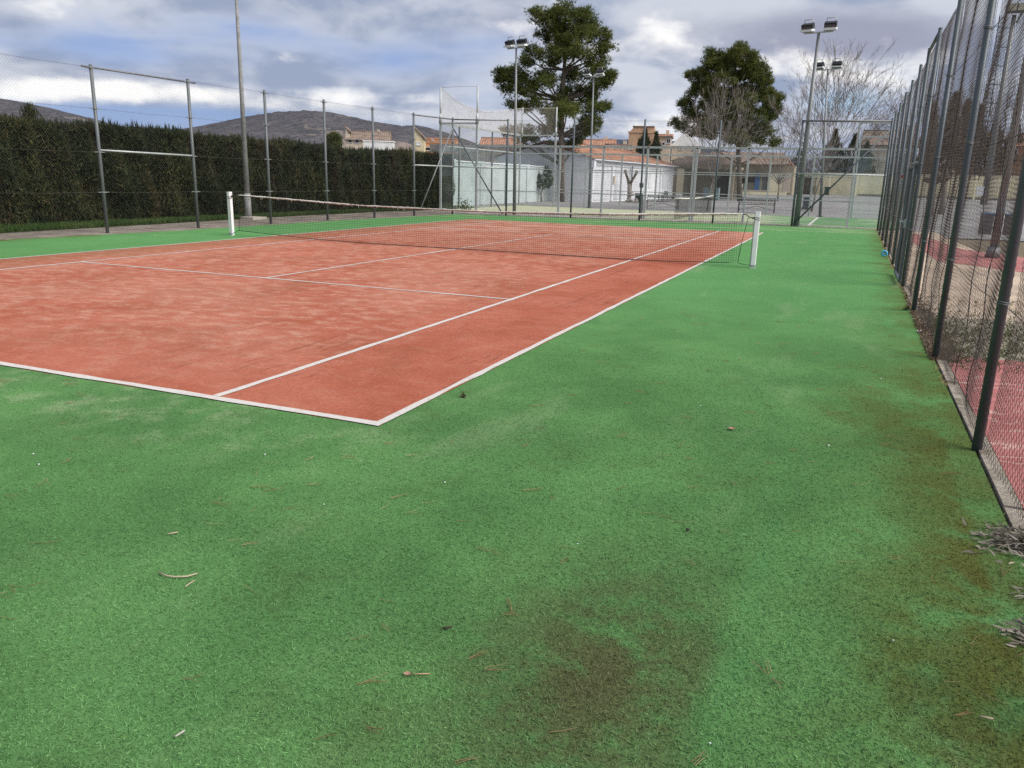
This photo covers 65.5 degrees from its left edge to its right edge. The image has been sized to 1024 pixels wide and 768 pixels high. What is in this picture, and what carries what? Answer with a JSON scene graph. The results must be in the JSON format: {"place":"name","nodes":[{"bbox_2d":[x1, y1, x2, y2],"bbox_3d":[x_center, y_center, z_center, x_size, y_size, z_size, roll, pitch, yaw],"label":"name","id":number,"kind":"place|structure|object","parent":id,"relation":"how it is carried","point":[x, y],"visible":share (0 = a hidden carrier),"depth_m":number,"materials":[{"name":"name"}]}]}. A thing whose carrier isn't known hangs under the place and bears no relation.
{"place":"outdoors","nodes":[
{"label":"outdoors","id":0,"kind":"place"},
{"bbox_2d":[0,99,111,126],"bbox_3d":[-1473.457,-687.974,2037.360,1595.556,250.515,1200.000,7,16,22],"label":"hill","id":1,"kind":"structure","parent":0,"point":[45,112],"depth_m":2009.91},
{"bbox_2d":[0,206,479,232],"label":"grass verge","id":2,"kind":"object","parent":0,"point":[225,219],"depth_m":24.93,"materials":[{"name":"plant"}]},
{"bbox_2d":[0,102,455,225],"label":"cypress hedge","id":3,"kind":"object","parent":2,"relation":"on","point":[38,206],"visible":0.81,"depth_m":25.89,"materials":[{"name":"green plant"}]},
{"bbox_2d":[234,0,266,219],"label":"lamp pole","id":4,"kind":"object","parent":2,"relation":"on","point":[246,173],"visible":0.76,"depth_m":26.98,"materials":[{"name":"metal"}]},
{"bbox_2d":[0,210,504,239],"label":"gravel strip","id":5,"kind":"object","parent":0,"point":[124,229],"visible":0.43,"depth_m":23.67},
{"bbox_2d":[0,52,454,236],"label":"chain link fence","id":6,"kind":"object","parent":5,"relation":"on","point":[90,67],"visible":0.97,"depth_m":22.83,"materials":[{"name":"metal"}]},
{"bbox_2d":[182,110,475,152],"bbox_3d":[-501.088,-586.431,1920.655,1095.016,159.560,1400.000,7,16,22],"label":"hill","id":7,"kind":"structure","parent":0,"point":[338,119],"depth_m":1872.23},
{"bbox_2d":[342,139,412,150],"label":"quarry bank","id":8,"kind":"structure","parent":0,"point":[397,146],"depth_m":366.50,"materials":[{"name":"beige stone"}]},
{"bbox_2d":[0,214,1023,767],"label":"artificial turf","id":9,"kind":"structure","parent":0,"point":[794,296],"depth_m":3.68,"materials":[{"name":"green plastic"}]},
{"bbox_2d":[158,572,197,577],"bbox_3d":[-1.366,0.777,3.240,0.162,0.006,0.040,1,15,0],"label":"twig","id":10,"kind":"object","parent":9,"relation":"on","point":[177,576],"visible":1,"depth_m":3.23,"materials":[{"name":"beige wood"}]},
{"bbox_2d":[226,192,234,234],"bbox_3d":[-7.157,-4.341,20.296,0.158,1.084,0.121,9,17,28],"label":"net post","id":11,"kind":"object","parent":9,"relation":"on","point":[229,197],"visible":1,"depth_m":20.26,"materials":[{"name":"white metal"}]},
{"bbox_2d":[0,219,761,425],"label":"red court","id":12,"kind":"object","parent":9,"relation":"on","point":[366,332],"visible":0.91,"depth_m":9.84,"materials":[{"name":"red concrete"}]},
{"bbox_2d":[234,194,751,264],"bbox_3d":[-1.212,-3.558,17.918,12.822,1.042,0.056,7,16,22],"label":"tennis net","id":13,"kind":"object","parent":12,"relation":"on","point":[611,215],"visible":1,"depth_m":17.42,"materials":[{"name":"black fabric"}]},
{"bbox_2d":[403,671,429,674],"bbox_3d":[-0.316,0.961,2.638,0.088,0.008,0.022,2,15,2],"label":"fallen leaf","id":14,"kind":"object","parent":9,"relation":"on","point":[407,673],"visible":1,"depth_m":2.64,"materials":[{"name":"beige plant"}]},
{"bbox_2d":[0,312,1022,765],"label":"pine needles","id":15,"kind":"object","parent":9,"relation":"on","point":[564,546],"visible":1,"depth_m":3.79,"materials":[{"name":"brown plant"}]},
{"bbox_2d":[0,342,1023,767],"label":"turf fibres","id":16,"kind":"object","parent":9,"relation":"on","point":[504,658],"visible":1,"depth_m":3.00,"materials":[{"name":"green plastic"}]},
{"bbox_2d":[750,211,760,267],"bbox_3d":[4.724,-2.807,15.528,0.158,1.084,0.121,5,15,15],"label":"net post","id":17,"kind":"object","parent":9,"relation":"on","point":[755,235],"visible":1,"depth_m":15.47,"materials":[{"name":"white metal"}]},
{"bbox_2d":[793,17,837,226],"bbox_3d":[11.360,-9.887,30.561,1.335,7.660,0.414,12,18,35],"label":"floodlight post","id":18,"kind":"object","parent":9,"relation":"on","point":[829,26],"visible":0.97,"depth_m":30.38,"materials":[{"name":"metal"}]},
{"bbox_2d":[881,250,887,256],"bbox_3d":[8.863,-3.110,18.952,0.158,0.158,0.048,7,16,22],"label":"tape roll","id":19,"kind":"object","parent":9,"relation":"on","point":[885,254],"visible":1,"depth_m":18.93,"materials":[{"name":"blue plastic"}]},
{"bbox_2d":[958,517,1023,565],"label":"dead weed","id":20,"kind":"object","parent":9,"relation":"on","point":[1008,534],"visible":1,"depth_m":3.71,"materials":[{"name":"grey plant"}]},
{"bbox_2d":[991,616,1023,646],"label":"dead weed","id":21,"kind":"object","parent":9,"relation":"on","point":[1020,633],"visible":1,"depth_m":2.98,"materials":[{"name":"grey plant"}]},
{"bbox_2d":[1009,582,1023,598],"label":"dead weed","id":22,"kind":"object","parent":9,"relation":"on","point":[1017,592],"visible":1,"depth_m":3.27,"materials":[{"name":"grey plant"}]},
{"bbox_2d":[0,0,1023,171],"label":"sky","id":23,"kind":"structure","parent":0,"point":[396,56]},
{"bbox_2d":[495,140,678,201],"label":"white building","id":24,"kind":"structure","parent":0,"point":[609,180],"depth_m":60.40,"materials":[{"name":"paint"}]},
{"bbox_2d":[286,212,1023,510],"bbox_3d":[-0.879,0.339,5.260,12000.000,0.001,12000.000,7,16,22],"label":"ground","id":25,"kind":"structure","parent":0,"point":[1021,251],"depth_m":24.33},
{"bbox_2d":[326,132,343,146],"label":"round tree","id":26,"kind":"object","parent":25,"relation":"on","point":[329,137],"visible":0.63,"depth_m":141.31,"materials":[{"name":"green plant"}]},
{"bbox_2d":[345,126,351,136],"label":"village house","id":27,"kind":"structure","parent":25,"relation":"on","point":[346,130],"depth_m":173.06,"materials":[{"name":"beige paint"}]},
{"bbox_2d":[344,130,391,148],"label":"village house","id":28,"kind":"structure","parent":25,"relation":"on","point":[351,140],"depth_m":173.85,"materials":[{"name":"brown tile"}]},
{"bbox_2d":[363,140,394,149],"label":"flat annex","id":29,"kind":"object","parent":25,"relation":"on","point":[368,143],"visible":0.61,"depth_m":161.00,"materials":[{"name":"white paint"}]},
{"bbox_2d":[415,128,426,151],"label":"village house","id":30,"kind":"structure","parent":25,"relation":"on","point":[421,141],"depth_m":168.33,"materials":[{"name":"beige paint"}]},
{"bbox_2d":[426,142,438,152],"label":"village house","id":31,"kind":"structure","parent":25,"relation":"on","point":[427,146],"depth_m":172.82,"materials":[{"name":"beige brick"}]},
{"bbox_2d":[427,138,457,152],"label":"village house","id":32,"kind":"structure","parent":25,"relation":"on","point":[435,140],"depth_m":182.38,"materials":[{"name":"orange brick"}]},
{"bbox_2d":[430,144,518,162],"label":"stone wall","id":33,"kind":"structure","parent":25,"relation":"on","point":[482,157],"depth_m":87.31,"materials":[{"name":"beige stone"}]},
{"bbox_2d":[479,136,522,161],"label":"village house","id":34,"kind":"structure","parent":25,"relation":"on","point":[485,141],"depth_m":163.63,"materials":[{"name":"ceramic"}]},
{"bbox_2d":[581,137,616,145],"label":"village house","id":35,"kind":"structure","parent":25,"relation":"on","point":[598,142],"depth_m":146.56,"materials":[{"name":"ceramic"}]},
{"bbox_2d":[604,141,633,150],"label":"village house","id":36,"kind":"structure","parent":25,"relation":"on","point":[626,144],"depth_m":133.51,"materials":[{"name":"beige paint"}]},
{"bbox_2d":[628,126,655,149],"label":"tower block","id":37,"kind":"structure","parent":25,"relation":"on","point":[639,130],"depth_m":135.59,"materials":[{"name":"beige paint"}]},
{"bbox_2d":[654,130,673,162],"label":"village house","id":38,"kind":"structure","parent":25,"relation":"on","point":[663,138],"depth_m":137.65,"materials":[{"name":"ceramic"}]},
{"bbox_2d":[453,118,891,229],"bbox_3d":[5.885,-8.646,32.513,17.369,4.112,0.737,5,15,14],"label":"chain link fence","id":39,"kind":"object","parent":25,"relation":"on","point":[718,156],"visible":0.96,"depth_m":32.19,"materials":[{"name":"grey metal"}]},
{"bbox_2d":[469,213,876,228],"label":"court kerb","id":40,"kind":"structure","parent":25,"relation":"on","point":[675,221],"depth_m":33.17,"materials":[{"name":"concrete"}]},
{"bbox_2d":[503,35,527,214],"bbox_3d":[0.083,-10.956,34.168,1.101,7.373,0.404,12,18,35],"label":"floodlight post","id":41,"kind":"object","parent":40,"relation":"on","point":[521,43],"visible":0.87,"depth_m":33.86,"materials":[{"name":"metal"}]},
{"bbox_2d":[671,133,701,162],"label":"village house","id":42,"kind":"structure","parent":25,"relation":"on","point":[682,140],"depth_m":139.73,"materials":[{"name":"white paint"}]},
{"bbox_2d":[878,231,1023,559],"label":"fence kerb","id":43,"kind":"structure","parent":25,"relation":"on","point":[1004,499],"depth_m":4.80,"materials":[{"name":"grey concrete"}]},
{"bbox_2d":[877,0,1023,526],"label":"chain link fence","id":44,"kind":"object","parent":43,"relation":"on","point":[901,252],"visible":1,"depth_m":7.39,"materials":[{"name":"grey metal"}]},
{"bbox_2d":[616,139,725,161],"bbox_3d":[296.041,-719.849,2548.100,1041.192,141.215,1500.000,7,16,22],"label":"house","id":45,"kind":"structure","parent":0,"point":[619,142],"depth_m":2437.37,"materials":[{"name":"beige paint"}]},
{"bbox_2d":[459,205,890,228],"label":"padel turf","id":46,"kind":"structure","parent":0,"point":[859,223],"depth_m":38.64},
{"bbox_2d":[454,198,472,209],"bbox_3d":[-2.377,-8.879,39.112,1.148,0.701,1.015,7,16,22],"label":"weed plant","id":47,"kind":"object","parent":46,"relation":"on","point":[463,205],"visible":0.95,"depth_m":38.99,"materials":[{"name":"grey plant"}]},
{"bbox_2d":[439,86,914,229],"bbox_3d":[7.825,-11.100,38.716,20.348,5.640,10.175,7,16,22],"label":"padel cage","id":48,"kind":"object","parent":46,"relation":"on","point":[491,114],"visible":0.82,"depth_m":37.16,"materials":[{"name":"metal"}]},
{"bbox_2d":[674,195,713,217],"bbox_3d":[8.933,-8.690,38.837,0.105,0.933,9.704,7,16,22],"label":"padel net","id":49,"kind":"object","parent":46,"relation":"on","point":[697,198],"visible":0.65,"depth_m":38.99,"materials":[{"name":"grey fabric"}]},
{"bbox_2d":[670,152,733,192],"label":"village house","id":50,"kind":"structure","parent":0,"point":[678,189],"depth_m":112.03,"materials":[{"name":"brown tile"}]},
{"bbox_2d":[465,193,1023,240],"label":"asphalt yard","id":51,"kind":"structure","parent":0,"point":[864,203],"depth_m":54.99,"materials":[{"name":"grey asphalt"}]},
{"bbox_2d":[453,159,547,205],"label":"white wall","id":52,"kind":"structure","parent":51,"relation":"on","point":[470,180],"depth_m":49.38,"materials":[{"name":"white paint"}]},
{"bbox_2d":[536,165,552,201],"bbox_3d":[2.164,-14.311,56.790,1.750,2.619,1.287,7,16,22],"label":"round bush tree","id":53,"kind":"object","parent":51,"relation":"on","point":[541,183],"visible":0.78,"depth_m":56.50,"materials":[{"name":"green plant"}]},
{"bbox_2d":[489,0,620,201],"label":"pine tree","id":54,"kind":"object","parent":51,"relation":"on","point":[557,27],"visible":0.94,"depth_m":55.35,"materials":[{"name":"green plant"}]},
{"bbox_2d":[583,67,604,207],"bbox_3d":[4.524,-14.074,45.852,1.314,7.756,0.376,12,18,35],"label":"floodlight post","id":55,"kind":"object","parent":51,"relation":"on","point":[599,73],"visible":0.96,"depth_m":45.36,"materials":[{"name":"metal"}]},
{"bbox_2d":[428,210,784,224],"bbox_3d":[4.907,-7.083,34.192,19.900,0.001,2.450,7,16,22],"label":"concrete border","id":56,"kind":"object","parent":51,"relation":"on","point":[572,215],"visible":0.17,"depth_m":35.68,"materials":[{"name":"grey concrete"}]},
{"bbox_2d":[624,169,637,197],"bbox_3d":[9.226,-15.460,62.160,1.200,2.482,0.330,7,16,22],"label":"pollarded tree","id":57,"kind":"object","parent":51,"relation":"on","point":[631,182],"visible":0.66,"depth_m":62.04,"materials":[{"name":"grey plant"}]},
{"bbox_2d":[625,193,637,201],"bbox_3d":[9.134,-14.278,60.749,0.994,0.831,0.598,2,15,3],"label":"stone planter","id":58,"kind":"object","parent":51,"relation":"on","point":[632,200],"visible":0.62,"depth_m":60.70,"materials":[{"name":"stone"}]},
{"bbox_2d":[637,127,651,156],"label":"dark cypress","id":59,"kind":"object","parent":51,"relation":"on","point":[647,138],"visible":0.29,"depth_m":93.53,"materials":[{"name":"green plant"}]},
{"bbox_2d":[650,130,662,159],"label":"dark cypress","id":60,"kind":"object","parent":51,"relation":"on","point":[656,142],"visible":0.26,"depth_m":95.01,"materials":[{"name":"green plant"}]},
{"bbox_2d":[646,194,679,208],"bbox_3d":[8.954,-10.845,47.432,1.918,0.827,0.592,7,16,21],"label":"park bench","id":61,"kind":"object","parent":51,"relation":"on","point":[664,199],"visible":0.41,"depth_m":47.40,"materials":[{"name":"metal"}]},
{"bbox_2d":[672,157,743,199],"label":"open porch","id":62,"kind":"object","parent":51,"relation":"on","point":[700,165],"visible":0.48,"depth_m":80.71,"materials":[{"name":"beige concrete"}]},
{"bbox_2d":[716,176,730,196],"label":"doorway","id":63,"kind":"structure","parent":62,"relation":"in","point":[719,183],"depth_m":81.40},
{"bbox_2d":[667,38,787,200],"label":"pine tree","id":64,"kind":"object","parent":51,"relation":"on","point":[755,70],"visible":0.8,"depth_m":72.19,"materials":[{"name":"green plant"}]},
{"bbox_2d":[677,73,779,210],"bbox_3d":[12.226,-13.813,45.631,5.690,7.838,5.400,7,16,22],"label":"bare tree","id":65,"kind":"object","parent":51,"relation":"on","point":[712,126],"visible":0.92,"depth_m":45.33,"materials":[{"name":"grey plant"}]},
{"bbox_2d":[684,153,820,194],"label":"bare hedge","id":66,"kind":"object","parent":51,"relation":"on","point":[815,181],"visible":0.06,"depth_m":133.14,"materials":[{"name":"plant"}]},
{"bbox_2d":[737,197,775,212],"bbox_3d":[14.017,-10.245,45.611,2.018,0.827,0.592,7,16,21],"label":"park bench","id":67,"kind":"object","parent":51,"relation":"on","point":[757,202],"visible":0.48,"depth_m":45.63,"materials":[{"name":"metal"}]},
{"bbox_2d":[742,190,786,195],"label":"wall","id":68,"kind":"structure","parent":51,"relation":"on","point":[753,192],"depth_m":119.80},
{"bbox_2d":[745,107,846,200],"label":"bare tree","id":69,"kind":"object","parent":51,"relation":"on","point":[780,172],"visible":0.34,"depth_m":76.98,"materials":[{"name":"grey plant"}]},
{"bbox_2d":[791,150,805,171],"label":"dark cypress","id":70,"kind":"object","parent":51,"relation":"on","point":[796,159],"visible":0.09,"depth_m":146.60,"materials":[{"name":"green plant"}]},
{"bbox_2d":[802,195,812,210],"bbox_3d":[18.883,-11.589,51.000,0.594,0.943,0.636,7,16,22],"label":"wheelie bin","id":71,"kind":"object","parent":51,"relation":"on","point":[807,204],"visible":0.45,"depth_m":50.81,"materials":[{"name":"grey paint"}]},
{"bbox_2d":[816,58,842,216],"bbox_3d":[15.969,-12.668,41.344,1.390,7.858,0.414,12,18,35],"label":"floodlight post","id":72,"kind":"object","parent":51,"relation":"on","point":[836,65],"visible":0.84,"depth_m":40.79,"materials":[{"name":"metal"}]},
{"bbox_2d":[816,128,848,172],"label":"dark cypress","id":73,"kind":"object","parent":51,"relation":"on","point":[836,159],"visible":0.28,"depth_m":138.41,"materials":[{"name":"green plant"}]},
{"bbox_2d":[767,37,916,211],"bbox_3d":[19.559,-15.706,48.210,8.922,10.565,7.306,7,16,22],"label":"bare tree","id":74,"kind":"object","parent":51,"relation":"on","point":[835,102],"visible":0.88,"depth_m":47.88,"materials":[{"name":"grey plant"}]},
{"bbox_2d":[806,150,884,172],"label":"bare hedge","id":75,"kind":"object","parent":51,"relation":"on","point":[879,162],"visible":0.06,"depth_m":143.35,"materials":[{"name":"brown plant"}]},
{"bbox_2d":[840,133,868,172],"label":"dark cypress","id":76,"kind":"object","parent":51,"relation":"on","point":[854,139],"visible":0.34,"depth_m":139.23,"materials":[{"name":"green plant"}]},
{"bbox_2d":[858,141,875,172],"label":"dark cypress","id":77,"kind":"object","parent":51,"relation":"on","point":[867,161],"visible":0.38,"depth_m":140.38,"materials":[{"name":"green plant"}]},
{"bbox_2d":[861,130,914,173],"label":"village house","id":78,"kind":"structure","parent":51,"relation":"on","point":[883,152],"depth_m":151.69,"materials":[{"name":"brown tile"}]},
{"bbox_2d":[796,172,1018,200],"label":"yellow wall","id":79,"kind":"structure","parent":51,"relation":"on","point":[864,188],"depth_m":133.67,"materials":[{"name":"beige paint"}]},
{"bbox_2d":[869,72,965,160],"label":"bare tree","id":80,"kind":"object","parent":51,"relation":"on","point":[901,95],"visible":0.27,"depth_m":115.87,"materials":[{"name":"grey plant"}]},
{"bbox_2d":[916,102,939,173],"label":"brown conifer","id":81,"kind":"object","parent":51,"relation":"on","point":[930,141],"visible":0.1,"depth_m":133.44,"materials":[{"name":"brown plant"}]},
{"bbox_2d":[924,172,944,216],"bbox_3d":[24.593,-11.119,46.696,1.181,2.597,1.178,7,16,22],"label":"pollarded tree","id":82,"kind":"object","parent":51,"relation":"on","point":[935,186],"visible":0.11,"depth_m":46.20,"materials":[{"name":"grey plant"}]},
{"bbox_2d":[937,169,954,213],"bbox_3d":[27.423,-12.253,50.742,1.097,2.893,1.217,7,16,22],"label":"pollarded tree","id":83,"kind":"object","parent":51,"relation":"on","point":[942,203],"visible":0.21,"depth_m":50.65,"materials":[{"name":"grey plant"}]},
{"bbox_2d":[938,90,965,174],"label":"brown conifer","id":84,"kind":"object","parent":51,"relation":"on","point":[952,118],"visible":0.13,"depth_m":133.37,"materials":[{"name":"brown plant"}]},
{"bbox_2d":[938,74,980,114],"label":"bare tree","id":85,"kind":"object","parent":51,"relation":"on","point":[962,94],"visible":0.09,"depth_m":145.77,"materials":[{"name":"grey plant"}]},
{"bbox_2d":[947,99,975,173],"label":"brown conifer","id":86,"kind":"object","parent":51,"relation":"on","point":[962,130],"visible":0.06,"depth_m":134.49,"materials":[{"name":"brown plant"}]},
{"bbox_2d":[922,167,1019,175],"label":"bare hedge","id":87,"kind":"object","parent":51,"relation":"on","point":[978,171],"visible":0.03,"depth_m":131.27,"materials":[{"name":"brown plant"}]},
{"bbox_2d":[971,103,990,174],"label":"brown conifer","id":88,"kind":"object","parent":51,"relation":"on","point":[976,152],"visible":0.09,"depth_m":135.64,"materials":[{"name":"brown plant"}]},
{"bbox_2d":[969,72,1005,129],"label":"bare tree","id":89,"kind":"object","parent":51,"relation":"on","point":[989,104],"visible":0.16,"depth_m":143.49,"materials":[{"name":"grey plant"}]},
{"bbox_2d":[972,118,1014,174],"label":"brown conifer","id":90,"kind":"object","parent":51,"relation":"on","point":[1001,153],"visible":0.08,"depth_m":136.63,"materials":[{"name":"brown plant"}]},
{"bbox_2d":[974,3,1023,204],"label":"floodlight mast","id":91,"kind":"object","parent":51,"relation":"on","point":[999,108],"visible":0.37,"depth_m":82.20,"materials":[{"name":"metal"}]},
{"bbox_2d":[984,80,1023,144],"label":"bare tree","id":92,"kind":"object","parent":51,"relation":"on","point":[1007,109],"visible":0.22,"depth_m":143.36,"materials":[{"name":"brown plant"}]},
{"bbox_2d":[993,122,1023,174],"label":"brown conifer","id":93,"kind":"object","parent":51,"relation":"on","point":[1016,143],"visible":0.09,"depth_m":136.83,"materials":[{"name":"plant"}]},
{"bbox_2d":[1011,137,1023,175],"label":"village house","id":94,"kind":"structure","parent":51,"relation":"on","point":[1017,151],"depth_m":136.62,"materials":[{"name":"orange brick"}]},
{"bbox_2d":[710,152,796,194],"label":"yellow building","id":95,"kind":"structure","parent":0,"point":[759,180],"depth_m":125.93,"materials":[{"name":"concrete"}]},
{"bbox_2d":[761,178,767,189],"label":"door","id":96,"kind":"structure","parent":95,"relation":"in","point":[764,181],"depth_m":126.11,"materials":[{"name":"metal"}]},
{"bbox_2d":[877,231,951,386],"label":"kerb grass","id":97,"kind":"structure","parent":0,"point":[914,315],"depth_m":10.81,"materials":[{"name":"green plant"}]},
{"bbox_2d":[881,230,1023,321],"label":"sandy ground","id":98,"kind":"structure","parent":0,"point":[1015,289],"depth_m":13.62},
{"bbox_2d":[912,234,1023,271],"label":"red path","id":99,"kind":"structure","parent":0,"point":[1019,264],"depth_m":19.11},
{"bbox_2d":[978,56,1023,257],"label":"lamp pole","id":100,"kind":"object","parent":99,"relation":"on","point":[1004,191],"visible":0.41,"depth_m":19.07,"materials":[{"name":"metal"}]},
{"bbox_2d":[931,317,1023,361],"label":"stony strip","id":101,"kind":"object","parent":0,"point":[1004,343],"depth_m":9.07,"materials":[{"name":"gravel"}]},
{"bbox_2d":[895,277,972,362],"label":"leaf litter","id":102,"kind":"object","parent":101,"relation":"on","point":[923,332],"visible":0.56,"depth_m":9.04,"materials":[{"name":"brown plant"}]},
{"bbox_2d":[919,294,1023,372],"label":"dry weeds","id":103,"kind":"object","parent":101,"relation":"on","point":[1008,334],"visible":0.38,"depth_m":8.83,"materials":[{"name":"brown plant"}]},
{"bbox_2d":[949,356,1023,507],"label":"red paving","id":104,"kind":"structure","parent":0,"point":[998,378],"depth_m":5.91,"materials":[{"name":"red concrete"}]}
]}

